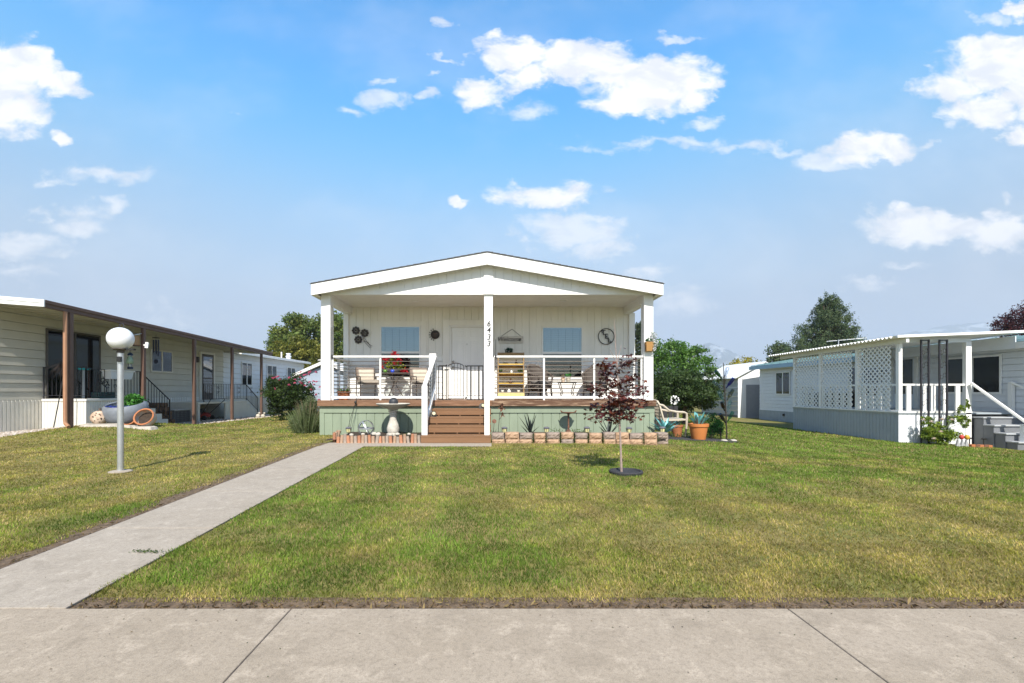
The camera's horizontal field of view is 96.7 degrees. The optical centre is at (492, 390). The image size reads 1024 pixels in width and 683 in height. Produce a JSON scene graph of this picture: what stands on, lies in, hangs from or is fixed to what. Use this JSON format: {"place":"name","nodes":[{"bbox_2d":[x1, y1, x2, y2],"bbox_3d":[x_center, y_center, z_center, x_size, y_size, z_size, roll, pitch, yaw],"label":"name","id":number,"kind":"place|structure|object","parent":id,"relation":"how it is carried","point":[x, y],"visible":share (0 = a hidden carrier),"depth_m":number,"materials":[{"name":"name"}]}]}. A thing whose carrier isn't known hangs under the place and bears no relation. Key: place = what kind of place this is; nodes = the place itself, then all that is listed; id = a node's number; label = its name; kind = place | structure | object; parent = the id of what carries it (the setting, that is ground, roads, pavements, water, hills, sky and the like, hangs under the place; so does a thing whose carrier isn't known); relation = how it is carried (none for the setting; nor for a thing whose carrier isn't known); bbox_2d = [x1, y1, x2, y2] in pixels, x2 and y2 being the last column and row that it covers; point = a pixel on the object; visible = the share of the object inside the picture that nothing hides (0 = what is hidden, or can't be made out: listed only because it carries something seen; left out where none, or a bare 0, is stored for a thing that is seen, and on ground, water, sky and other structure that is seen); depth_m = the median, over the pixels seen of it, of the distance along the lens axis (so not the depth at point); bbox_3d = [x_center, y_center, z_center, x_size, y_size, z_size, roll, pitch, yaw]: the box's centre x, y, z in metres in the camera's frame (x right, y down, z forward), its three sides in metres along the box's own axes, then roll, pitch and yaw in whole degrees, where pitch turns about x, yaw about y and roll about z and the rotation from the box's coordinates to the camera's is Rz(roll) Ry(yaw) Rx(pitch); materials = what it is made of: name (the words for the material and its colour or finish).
{"place":"outdoors","nodes":[
{"label":"outdoors","id":0,"kind":"place"},
{"bbox_2d":[78,368,90,398],"bbox_3d":[-11.600,-0.210,12.920,0.300,0.860,0.297,0,0,0],"label":"pedestal table","id":1,"kind":"object","parent":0,"point":[83,382],"visible":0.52,"depth_m":12.88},
{"bbox_2d":[0,414,285,436],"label":"gravel","id":2,"kind":"structure","parent":0,"point":[12,433],"depth_m":16.38,"materials":[{"name":"gravel"}]},
{"bbox_2d":[52,359,83,427],"bbox_3d":[-11.155,0.099,11.897,0.708,1.847,0.602,0,0,-16],"label":"twig bundle","id":3,"kind":"object","parent":2,"relation":"on","point":[60,366],"visible":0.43,"depth_m":11.78,"materials":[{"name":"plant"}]},
{"bbox_2d":[149,403,174,422],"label":"stairs","id":4,"kind":"structure","parent":2,"relation":"on","point":[162,411],"depth_m":15.30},
{"bbox_2d":[170,409,190,423],"bbox_3d":[-11.585,0.915,16.400,0.870,0.490,0.880,0,0,0],"label":"air conditioner","id":5,"kind":"object","parent":2,"relation":"on","point":[180,415],"visible":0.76,"depth_m":16.32,"materials":[{"name":"metal"}]},
{"bbox_2d":[0,442,491,608],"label":"path","id":6,"kind":"structure","parent":0,"point":[92,563],"depth_m":3.29,"materials":[{"name":"concrete"}]},
{"bbox_2d":[0,448,336,607],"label":"grass tufts","id":7,"kind":"object","parent":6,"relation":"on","point":[140,514],"visible":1,"depth_m":3.55,"materials":[{"name":"plant"}]},
{"bbox_2d":[325,432,421,440],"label":"soil","id":8,"kind":"structure","parent":0,"point":[382,433],"depth_m":10.55,"materials":[{"name":"soil"}]},
{"bbox_2d":[358,420,373,434],"bbox_3d":[-2.850,0.843,10.250,0.364,0.363,0.364,0,0,0],"label":"garden orb","id":9,"kind":"object","parent":8,"relation":"on","point":[364,427],"visible":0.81,"depth_m":10.18,"materials":[{"name":"metal"}]},
{"bbox_2d":[376,403,409,435],"bbox_3d":[-2.271,0.650,10.400,0.770,0.730,0.770,0,0,0],"label":"birdbath","id":10,"kind":"object","parent":8,"relation":"on","point":[393,427],"visible":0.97,"depth_m":10.29,"materials":[{"name":"stone"}]},
{"bbox_2d":[0,609,1023,682],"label":"pavement","id":11,"kind":"structure","parent":0,"point":[507,646],"depth_m":1.89,"materials":[{"name":"concrete"}]},
{"bbox_2d":[223,610,887,682],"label":"pavement joint","id":12,"kind":"object","parent":11,"relation":"on","point":[290,610],"visible":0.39,"depth_m":1.87,"materials":[{"name":"concrete"}]},
{"bbox_2d":[0,391,1023,602],"bbox_3d":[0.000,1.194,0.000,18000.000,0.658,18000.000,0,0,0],"label":"ground","id":13,"kind":"structure","parent":0,"point":[755,421],"depth_m":3.88,"materials":[{"name":"plant"}]},
{"bbox_2d":[79,423,116,426],"bbox_3d":[-9.867,0.874,11.454,1.010,0.101,0.517,0,0,0],"label":"flat rock","id":14,"kind":"object","parent":13,"relation":"on","point":[99,425],"visible":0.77,"depth_m":11.36,"materials":[{"name":"stone"}]},
{"bbox_2d":[90,408,105,423],"bbox_3d":[-10.155,0.667,11.749,0.370,0.430,0.372,0,0,0],"label":"clay ball","id":15,"kind":"object","parent":14,"relation":"on","point":[96,417],"visible":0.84,"depth_m":11.62,"materials":[{"name":"beige ceramic"}]},
{"bbox_2d":[106,323,135,472],"bbox_3d":[-4.930,0.103,6.030,0.299,1.993,0.299,0,0,-45],"label":"lamp post","id":16,"kind":"object","parent":13,"relation":"on","point":[120,340],"visible":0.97,"depth_m":6.00,"materials":[{"name":"metal"}]},
{"bbox_2d":[102,393,148,423],"bbox_3d":[-9.747,0.508,12.106,1.000,0.912,0.994,0,0,0],"label":"planter bowl","id":17,"kind":"object","parent":13,"relation":"on","point":[132,405],"visible":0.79,"depth_m":11.85,"materials":[{"name":"grey ceramic"}]},
{"bbox_2d":[133,426,157,429],"bbox_3d":[-8.855,0.952,11.627,0.628,0.119,0.521,0,0,0],"label":"flat rock","id":18,"kind":"object","parent":13,"relation":"on","point":[146,427],"visible":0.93,"depth_m":11.44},
{"bbox_2d":[133,408,156,425],"bbox_3d":[-9.066,0.707,11.902,0.491,0.496,0.421,0,0,0],"label":"tilted pot","id":19,"kind":"object","parent":18,"relation":"on","point":[145,417],"visible":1,"depth_m":11.90,"materials":[{"name":"ceramic"}]},
{"bbox_2d":[0,296,310,431],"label":"mobile home","id":20,"kind":"object","parent":13,"relation":"on","point":[195,373],"visible":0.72,"depth_m":13.58,"materials":[{"name":"beige"}]},
{"bbox_2d":[46,328,100,398],"bbox_3d":[-12.165,-0.730,13.260,0.030,1.960,1.720,0,0,0],"label":"sliding door","id":21,"kind":"structure","parent":20,"relation":"in","point":[87,347],"depth_m":13.30,"materials":[{"name":"glass"}]},
{"bbox_2d":[91,372,114,397],"bbox_3d":[-11.250,-0.160,13.159,0.240,0.740,0.560,0,0,0],"label":"plant trough","id":22,"kind":"object","parent":20,"relation":"on","point":[106,393],"visible":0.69,"depth_m":13.08,"materials":[{"name":"black plastic"}]},
{"bbox_2d":[100,370,134,378],"bbox_3d":[-10.980,-0.470,13.350,0.300,0.260,0.900,0,0,0],"label":"rail planter","id":23,"kind":"object","parent":20,"relation":"on","point":[110,374],"visible":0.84,"depth_m":13.07,"materials":[{"name":"white"}]},
{"bbox_2d":[152,337,159,363],"bbox_3d":[-10.750,-1.332,14.536,0.200,0.937,0.200,0,0,0],"label":"wind chime","id":24,"kind":"object","parent":20,"relation":"hanging from","point":[155,361],"visible":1,"depth_m":14.52,"materials":[{"name":"black metal"}]},
{"bbox_2d":[150,349,172,372],"bbox_3d":[-12.165,-1.080,16.750,0.030,0.820,1.100,0,0,0],"label":"window","id":25,"kind":"structure","parent":20,"relation":"in","point":[165,358],"depth_m":16.75,"materials":[{"name":"beige glass"}]},
{"bbox_2d":[199,351,214,399],"bbox_3d":[-12.160,-0.630,19.400,0.060,2.020,1.000,0,0,0],"label":"door","id":26,"kind":"structure","parent":20,"relation":"in","point":[206,362],"depth_m":19.31,"materials":[{"name":"white"}]},
{"bbox_2d":[241,362,251,385],"bbox_3d":[-12.165,-0.830,22.535,0.030,1.160,0.970,0,0,0],"label":"window","id":27,"kind":"structure","parent":20,"relation":"in","point":[246,367],"depth_m":22.49,"materials":[{"name":"glass"}]},
{"bbox_2d":[267,365,276,380],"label":"window","id":28,"kind":"structure","parent":20,"relation":"in","point":[271,369],"depth_m":25.04,"materials":[{"name":"glass"}]},
{"bbox_2d":[0,443,326,567],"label":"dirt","id":29,"kind":"structure","parent":13,"relation":"on","point":[76,535],"depth_m":3.75,"materials":[{"name":"soil"}]},
{"bbox_2d":[200,398,223,419],"bbox_3d":[-11.349,0.733,17.975,1.023,0.854,0.976,0,0,0],"label":"lawn mower","id":30,"kind":"object","parent":13,"relation":"on","point":[204,415],"visible":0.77,"depth_m":17.91,"materials":[{"name":"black metal"}]},
{"bbox_2d":[257,371,320,420],"bbox_3d":[-7.363,0.236,16.963,2.490,1.950,1.771,0,0,0],"label":"rose bush","id":31,"kind":"object","parent":13,"relation":"on","point":[283,394],"visible":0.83,"depth_m":16.64,"materials":[{"name":"green plant"}]},
{"bbox_2d":[263,311,320,353],"bbox_3d":[-17.602,-2.914,39.415,5.139,8.390,4.914,0,0,0],"label":"broadleaf tree","id":32,"kind":"object","parent":13,"relation":"on","point":[298,323],"visible":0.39,"depth_m":39.74,"materials":[{"name":"green plant"}]},
{"bbox_2d":[282,394,319,433],"bbox_3d":[-4.666,0.613,11.638,1.225,1.114,1.698,0,0,0],"label":"shrub","id":33,"kind":"object","parent":13,"relation":"on","point":[306,420],"visible":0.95,"depth_m":11.40,"materials":[{"name":"green plant"}]},
{"bbox_2d":[265,334,340,368],"bbox_3d":[-13.859,-1.513,34.192,5.915,5.559,3.317,0,0,0],"label":"broadleaf tree","id":34,"kind":"object","parent":13,"relation":"on","point":[302,350],"visible":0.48,"depth_m":33.69,"materials":[{"name":"green plant"}]},
{"bbox_2d":[293,359,342,411],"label":"back house","id":35,"kind":"structure","parent":13,"relation":"on","point":[314,376],"depth_m":24.00,"materials":[{"name":"wood"}]},
{"bbox_2d":[306,310,342,362],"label":"broadleaf tree","id":36,"kind":"object","parent":13,"relation":"on","point":[338,333],"visible":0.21,"depth_m":41.15,"materials":[{"name":"green plant"}]},
{"bbox_2d":[310,251,664,442],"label":"manufactured house","id":37,"kind":"structure","parent":13,"relation":"on","point":[470,308],"depth_m":11.09,"materials":[{"name":"paint"}]},
{"bbox_2d":[336,387,355,399],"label":"potted plant","id":38,"kind":"object","parent":37,"relation":"on","point":[344,394],"visible":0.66,"depth_m":11.39,"materials":[{"name":"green plant"}]},
{"bbox_2d":[352,326,371,347],"bbox_3d":[-3.660,-1.499,12.748,0.575,0.614,0.056,0,0,0],"label":"metal flower wall art","id":39,"kind":"object","parent":37,"relation":"attached to","point":[356,339],"visible":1,"depth_m":12.75,"materials":[{"name":"brown metal"}]},
{"bbox_2d":[355,367,378,399],"bbox_3d":[-3.333,-0.201,12.141,0.526,0.865,0.613,0,0,-28],"label":"patio chair","id":40,"kind":"object","parent":37,"relation":"on","point":[365,374],"visible":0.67,"depth_m":12.20,"materials":[{"name":"fabric"}]},
{"bbox_2d":[382,373,408,395],"bbox_3d":[-2.643,-0.115,12.300,0.752,0.703,0.752,0,0,0],"label":"bistro table","id":41,"kind":"object","parent":37,"relation":"on","point":[388,374],"visible":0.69,"depth_m":12.32,"materials":[{"name":"brown metal"}]},
{"bbox_2d":[382,350,408,374],"bbox_3d":[-2.635,-0.754,12.265,0.773,0.663,0.473,0,0,0],"label":"flower arrangement","id":42,"kind":"object","parent":41,"relation":"on","point":[394,363],"visible":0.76,"depth_m":12.19,"materials":[{"name":"red plant"}]},
{"bbox_2d":[375,321,425,381],"bbox_3d":[-2.584,-1.105,12.787,1.443,1.705,0.065,0,0,0],"label":"window","id":43,"kind":"structure","parent":37,"relation":"in","point":[379,325],"depth_m":12.78,"materials":[{"name":"glass"}]},
{"bbox_2d":[409,367,428,399],"bbox_3d":[-1.883,-0.201,12.141,0.526,0.865,0.613,0,0,-28],"label":"patio chair","id":44,"kind":"object","parent":37,"relation":"on","point":[417,374],"visible":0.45,"depth_m":12.20,"materials":[{"name":"fabric"}]},
{"bbox_2d":[438,363,482,399],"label":"porch gate","id":45,"kind":"structure","parent":37,"relation":"attached to","point":[470,370],"depth_m":11.15,"materials":[{"name":"white metal"}]},
{"bbox_2d":[451,327,483,397],"bbox_3d":[-0.699,-0.793,12.763,0.920,1.986,0.097,0,0,0],"label":"front door","id":46,"kind":"structure","parent":37,"relation":"in","point":[467,343],"depth_m":12.78,"materials":[{"name":"white paint"}]},
{"bbox_2d":[498,329,522,342],"bbox_3d":[0.509,-1.538,12.759,0.713,0.397,0.038,0,0,0],"label":"welcome sign","id":47,"kind":"object","parent":37,"relation":"attached to","point":[510,339],"visible":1,"depth_m":12.76,"materials":[{"name":"wood"}]},
{"bbox_2d":[498,353,523,395],"bbox_3d":[0.505,-0.407,12.520,0.728,1.275,0.340,0,0,0],"label":"plant shelf","id":48,"kind":"object","parent":37,"relation":"on","point":[510,374],"visible":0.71,"depth_m":12.49,"materials":[{"name":"yellow wood"}]},
{"bbox_2d":[526,364,553,399],"bbox_3d":[1.247,-0.249,12.065,0.747,0.962,0.657,0,0,-38],"label":"wicker chair","id":49,"kind":"object","parent":37,"relation":"on","point":[534,374],"visible":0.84,"depth_m":12.05,"materials":[{"name":"wicker"}]},
{"bbox_2d":[536,322,587,381],"bbox_3d":[1.961,-1.090,12.787,1.459,1.674,0.065,0,0,0],"label":"window","id":50,"kind":"structure","parent":37,"relation":"in","point":[575,374],"depth_m":12.78,"materials":[{"name":"white paint"}]},
{"bbox_2d":[581,366,608,399],"bbox_3d":[2.726,-0.249,12.064,0.748,0.962,0.657,0,0,38],"label":"wicker chair","id":51,"kind":"object","parent":37,"relation":"on","point":[587,374],"visible":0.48,"depth_m":12.24,"materials":[{"name":"wicker"}]},
{"bbox_2d":[645,332,657,351],"bbox_3d":[3.820,-1.174,10.916,0.324,0.477,0.270,0,0,0],"label":"hanging basket","id":52,"kind":"object","parent":37,"relation":"hanging from","point":[649,346],"visible":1,"depth_m":10.87,"materials":[{"name":"wicker"}]},
{"bbox_2d":[492,439,504,442],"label":"wall block","id":53,"kind":"structure","parent":13,"relation":"on","point":[498,440],"depth_m":9.32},
{"bbox_2d":[492,432,503,438],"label":"wall block","id":54,"kind":"structure","parent":53,"relation":"on","point":[497,435],"depth_m":9.32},
{"bbox_2d":[505,439,518,442],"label":"wall block","id":55,"kind":"structure","parent":13,"relation":"on","point":[511,440],"depth_m":9.32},
{"bbox_2d":[505,432,518,438],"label":"wall block","id":56,"kind":"structure","parent":55,"relation":"on","point":[511,435],"depth_m":9.32,"materials":[{"name":"stone"}]},
{"bbox_2d":[4,446,1021,608],"bbox_3d":[0.030,1.069,5.772,7.166,0.090,7.144,0,0,0],"label":"thatch","id":57,"kind":"object","parent":13,"relation":"on","point":[464,601],"visible":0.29,"depth_m":2.26,"materials":[{"name":"brown plant"}]},
{"bbox_2d":[519,438,531,442],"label":"wall block","id":58,"kind":"structure","parent":13,"relation":"on","point":[525,440],"depth_m":9.30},
{"bbox_2d":[519,432,532,438],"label":"wall block","id":59,"kind":"structure","parent":58,"relation":"on","point":[525,435],"depth_m":9.32,"materials":[{"name":"stone"}]},
{"bbox_2d":[71,597,1023,609],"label":"dirt","id":60,"kind":"structure","parent":13,"relation":"on","point":[814,604],"depth_m":2.29,"materials":[{"name":"soil"}]},
{"bbox_2d":[546,439,559,442],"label":"wall block","id":61,"kind":"structure","parent":13,"relation":"on","point":[553,441],"depth_m":9.31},
{"bbox_2d":[546,432,559,438],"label":"wall block","id":62,"kind":"structure","parent":61,"relation":"on","point":[553,435],"depth_m":9.33,"materials":[{"name":"stone"}]},
{"bbox_2d":[560,439,573,442],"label":"wall block","id":63,"kind":"structure","parent":13,"relation":"on","point":[567,441],"depth_m":9.32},
{"bbox_2d":[560,432,573,438],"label":"wall block","id":64,"kind":"structure","parent":63,"relation":"on","point":[567,435],"depth_m":9.33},
{"bbox_2d":[574,439,587,442],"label":"wall block","id":65,"kind":"structure","parent":13,"relation":"on","point":[581,440],"depth_m":9.31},
{"bbox_2d":[574,433,587,438],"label":"wall block","id":66,"kind":"structure","parent":65,"relation":"on","point":[581,435],"depth_m":9.33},
{"bbox_2d":[588,439,601,442],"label":"wall block","id":67,"kind":"structure","parent":13,"relation":"on","point":[595,440],"depth_m":9.30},
{"bbox_2d":[588,433,601,438],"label":"wall block","id":68,"kind":"structure","parent":67,"relation":"on","point":[594,435],"depth_m":9.33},
{"bbox_2d":[602,439,615,443],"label":"wall block","id":69,"kind":"structure","parent":13,"relation":"on","point":[610,441],"depth_m":9.31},
{"bbox_2d":[602,432,614,438],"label":"wall block","id":70,"kind":"structure","parent":69,"relation":"on","point":[608,435],"depth_m":9.33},
{"bbox_2d":[616,439,629,443],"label":"wall block","id":71,"kind":"structure","parent":13,"relation":"on","point":[625,441],"depth_m":9.31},
{"bbox_2d":[615,432,628,438],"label":"wall block","id":72,"kind":"structure","parent":71,"relation":"on","point":[624,435],"depth_m":9.33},
{"bbox_2d":[609,468,642,476],"bbox_3d":[1.730,1.060,5.900,0.428,0.060,0.428,0,0,0],"label":"tree ring","id":73,"kind":"object","parent":13,"relation":"on","point":[630,471],"visible":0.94,"depth_m":5.85,"materials":[{"name":"rubber"}]},
{"bbox_2d":[583,320,651,471],"bbox_3d":[1.617,0.072,5.899,0.883,2.017,0.823,0,0,15],"label":"young maple","id":74,"kind":"object","parent":73,"relation":"on","point":[622,399],"visible":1,"depth_m":5.91,"materials":[{"name":"red plant"}]},
{"bbox_2d":[630,439,642,444],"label":"wall block","id":75,"kind":"structure","parent":13,"relation":"on","point":[637,441],"depth_m":9.31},
{"bbox_2d":[629,433,642,438],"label":"wall block","id":76,"kind":"structure","parent":75,"relation":"on","point":[635,435],"depth_m":9.32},
{"bbox_2d":[635,321,640,395],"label":"slender tree","id":77,"kind":"object","parent":13,"relation":"on","point":[638,338],"visible":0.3,"depth_m":26.79,"materials":[{"name":"green plant"}]},
{"bbox_2d":[643,439,656,444],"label":"wall block","id":78,"kind":"structure","parent":13,"relation":"on","point":[650,441],"depth_m":9.31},
{"bbox_2d":[643,432,656,438],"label":"wall block","id":79,"kind":"structure","parent":78,"relation":"on","point":[649,435],"depth_m":9.33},
{"bbox_2d":[655,406,677,430],"bbox_3d":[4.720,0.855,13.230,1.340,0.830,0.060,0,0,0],"label":"air conditioner","id":80,"kind":"object","parent":13,"relation":"on","point":[669,414],"visible":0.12,"depth_m":13.20,"materials":[{"name":"metal"}]},
{"bbox_2d":[653,338,717,395],"bbox_3d":[12.000,-1.075,30.045,5.821,5.096,4.460,0,0,-36],"label":"broadleaf tree","id":81,"kind":"object","parent":13,"relation":"on","point":[679,358],"visible":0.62,"depth_m":29.21,"materials":[{"name":"green plant"}]},
{"bbox_2d":[653,368,728,423],"bbox_3d":[7.237,0.190,16.959,2.723,2.214,2.785,0,0,-38],"label":"round tree","id":82,"kind":"object","parent":13,"relation":"on","point":[691,391],"visible":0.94,"depth_m":16.43,"materials":[{"name":"green plant"}]},
{"bbox_2d":[668,431,728,438],"bbox_3d":[5.050,1.120,11.449,1.427,0.170,0.928,0,0,0],"label":"ground cover","id":83,"kind":"object","parent":13,"relation":"on","point":[687,435],"visible":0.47,"depth_m":11.22,"materials":[{"name":"green plant"}]},
{"bbox_2d":[668,435,737,442],"bbox_3d":[4.779,1.156,11.307,2.156,0.088,1.473,0,0,10],"label":"weed mat","id":84,"kind":"object","parent":13,"relation":"on","point":[688,438],"visible":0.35,"depth_m":10.75,"materials":[{"name":"black fabric"}]},
{"bbox_2d":[650,417,677,431],"bbox_3d":[4.078,0.887,10.717,0.729,0.521,0.591,0,0,-21],"label":"metal plant","id":85,"kind":"object","parent":84,"relation":"on","point":[667,425],"visible":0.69,"depth_m":10.70,"materials":[{"name":"teal metal"}]},
{"bbox_2d":[653,399,687,436],"bbox_3d":[4.464,0.679,11.550,0.764,0.940,0.622,0,0,0],"label":"plastic chair","id":86,"kind":"object","parent":84,"relation":"on","point":[659,413],"visible":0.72,"depth_m":11.28,"materials":[{"name":"plastic"}]},
{"bbox_2d":[672,421,682,436],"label":"potted plant","id":87,"kind":"object","parent":84,"relation":"on","point":[677,430],"visible":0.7,"depth_m":11.25,"materials":[{"name":"ceramic"}]},
{"bbox_2d":[688,412,710,439],"bbox_3d":[4.939,0.825,10.877,0.469,0.688,0.513,0,0,-15],"label":"potted plant","id":88,"kind":"object","parent":84,"relation":"on","point":[698,426],"visible":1,"depth_m":10.77,"materials":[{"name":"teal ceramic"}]},
{"bbox_2d":[704,413,724,438],"bbox_3d":[5.445,0.841,11.201,0.543,0.717,0.444,0,0,0],"label":"topiary","id":89,"kind":"object","parent":84,"relation":"on","point":[716,427],"visible":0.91,"depth_m":11.12,"materials":[{"name":"green plant"}]},
{"bbox_2d":[714,363,734,440],"bbox_3d":[5.528,0.267,10.843,0.567,1.871,0.330,0,0,0],"label":"bottle tree","id":90,"kind":"object","parent":84,"relation":"on","point":[730,382],"visible":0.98,"depth_m":10.84,"materials":[{"name":"blue metal"}]},
{"bbox_2d":[702,361,767,417],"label":"shed","id":91,"kind":"structure","parent":13,"relation":"on","point":[746,394],"depth_m":25.00,"materials":[{"name":"grey metal"}]},
{"bbox_2d":[746,385,759,417],"bbox_3d":[14.299,0.650,24.983,0.742,1.960,0.027,0,0,0],"label":"door","id":92,"kind":"structure","parent":91,"relation":"in","point":[752,391],"depth_m":24.97,"materials":[{"name":"metal"}]},
{"bbox_2d":[727,355,760,377],"bbox_3d":[22.322,-0.776,39.925,4.828,4.701,3.223,0,0,12],"label":"broadleaf tree","id":93,"kind":"object","parent":13,"relation":"on","point":[748,360],"visible":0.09,"depth_m":39.76,"materials":[{"name":"green plant"}]},
{"bbox_2d":[763,340,794,362],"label":"broadleaf tree","id":94,"kind":"object","parent":13,"relation":"on","point":[775,348],"visible":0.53,"depth_m":43.71,"materials":[{"name":"green plant"}]},
{"bbox_2d":[777,289,865,360],"bbox_3d":[26.307,-3.221,35.834,6.640,9.596,6.536,0,0,-38],"label":"pine tree","id":95,"kind":"object","parent":13,"relation":"on","point":[829,313],"visible":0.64,"depth_m":35.22,"materials":[{"name":"green plant"}]},
{"bbox_2d":[804,392,854,406],"bbox_3d":[13.655,0.815,18.550,0.690,1.490,1.960,0,0,0],"label":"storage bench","id":96,"kind":"object","parent":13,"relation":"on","point":[852,401],"visible":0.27,"depth_m":17.86,"materials":[{"name":"plastic"}]},
{"bbox_2d":[749,330,1023,449],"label":"mobile home","id":97,"kind":"object","parent":13,"relation":"on","point":[899,386],"visible":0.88,"depth_m":13.19,"materials":[{"name":"white"}]},
{"bbox_2d":[775,371,789,394],"bbox_3d":[14.065,-0.365,22.050,0.030,1.110,1.100,0,0,0],"label":"window","id":98,"kind":"structure","parent":97,"relation":"in","point":[782,379],"depth_m":22.04,"materials":[{"name":"white paint"}]},
{"bbox_2d":[848,367,854,406],"bbox_3d":[14.065,-0.115,17.700,0.030,1.650,0.600,0,0,0],"label":"window","id":99,"kind":"structure","parent":97,"relation":"in","point":[853,368],"depth_m":17.72,"materials":[{"name":"white paint"}]},
{"bbox_2d":[863,365,880,395],"bbox_3d":[14.065,-0.365,16.875,0.030,1.150,0.750,0,0,0],"label":"window","id":100,"kind":"structure","parent":97,"relation":"in","point":[879,368],"depth_m":16.88,"materials":[{"name":"glass"}]},
{"bbox_2d":[891,357,917,408],"bbox_3d":[14.064,-0.295,15.550,0.048,1.810,1.000,0,0,0],"label":"door","id":101,"kind":"structure","parent":97,"relation":"in","point":[909,365],"depth_m":15.40,"materials":[{"name":"white"}]},
{"bbox_2d":[948,354,1001,393],"bbox_3d":[14.065,-0.460,13.335,0.030,1.100,1.530,0,0,0],"label":"window","id":102,"kind":"structure","parent":97,"relation":"in","point":[986,369],"depth_m":13.09,"materials":[{"name":"glass"}]},
{"bbox_2d":[919,399,970,444],"bbox_3d":[11.666,0.819,11.832,1.590,1.233,0.719,0,0,0],"label":"rose bush","id":103,"kind":"object","parent":13,"relation":"on","point":[933,432],"visible":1,"depth_m":11.80,"materials":[{"name":"green plant"}]},
{"bbox_2d":[986,299,1023,337],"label":"plum tree","id":104,"kind":"object","parent":13,"relation":"on","point":[1009,322],"visible":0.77,"depth_m":23.98,"materials":[{"name":"purple plant"}]},
{"bbox_2d":[0,0,1023,361],"label":"sky","id":105,"kind":"structure","parent":0,"point":[189,166],"materials":[{"name":"blue"}]},
{"bbox_2d":[504,431,591,439],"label":"soil","id":106,"kind":"structure","parent":0,"point":[545,433],"depth_m":10.89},
{"bbox_2d":[519,413,536,432],"bbox_3d":[0.820,0.736,10.141,0.462,0.518,0.248,0,0,6],"label":"agave","id":107,"kind":"object","parent":106,"relation":"on","point":[530,427],"visible":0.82,"depth_m":10.12,"materials":[{"name":"plant"}]},
{"bbox_2d":[599,415,618,431],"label":"agave","id":108,"kind":"object","parent":106,"relation":"on","point":[608,427],"visible":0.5,"depth_m":9.98,"materials":[{"name":"plant"}]},
{"bbox_2d":[653,322,1018,387],"bbox_3d":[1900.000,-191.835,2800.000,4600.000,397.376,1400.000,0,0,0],"label":"mountain","id":109,"kind":"structure","parent":0,"point":[723,355],"depth_m":2479.11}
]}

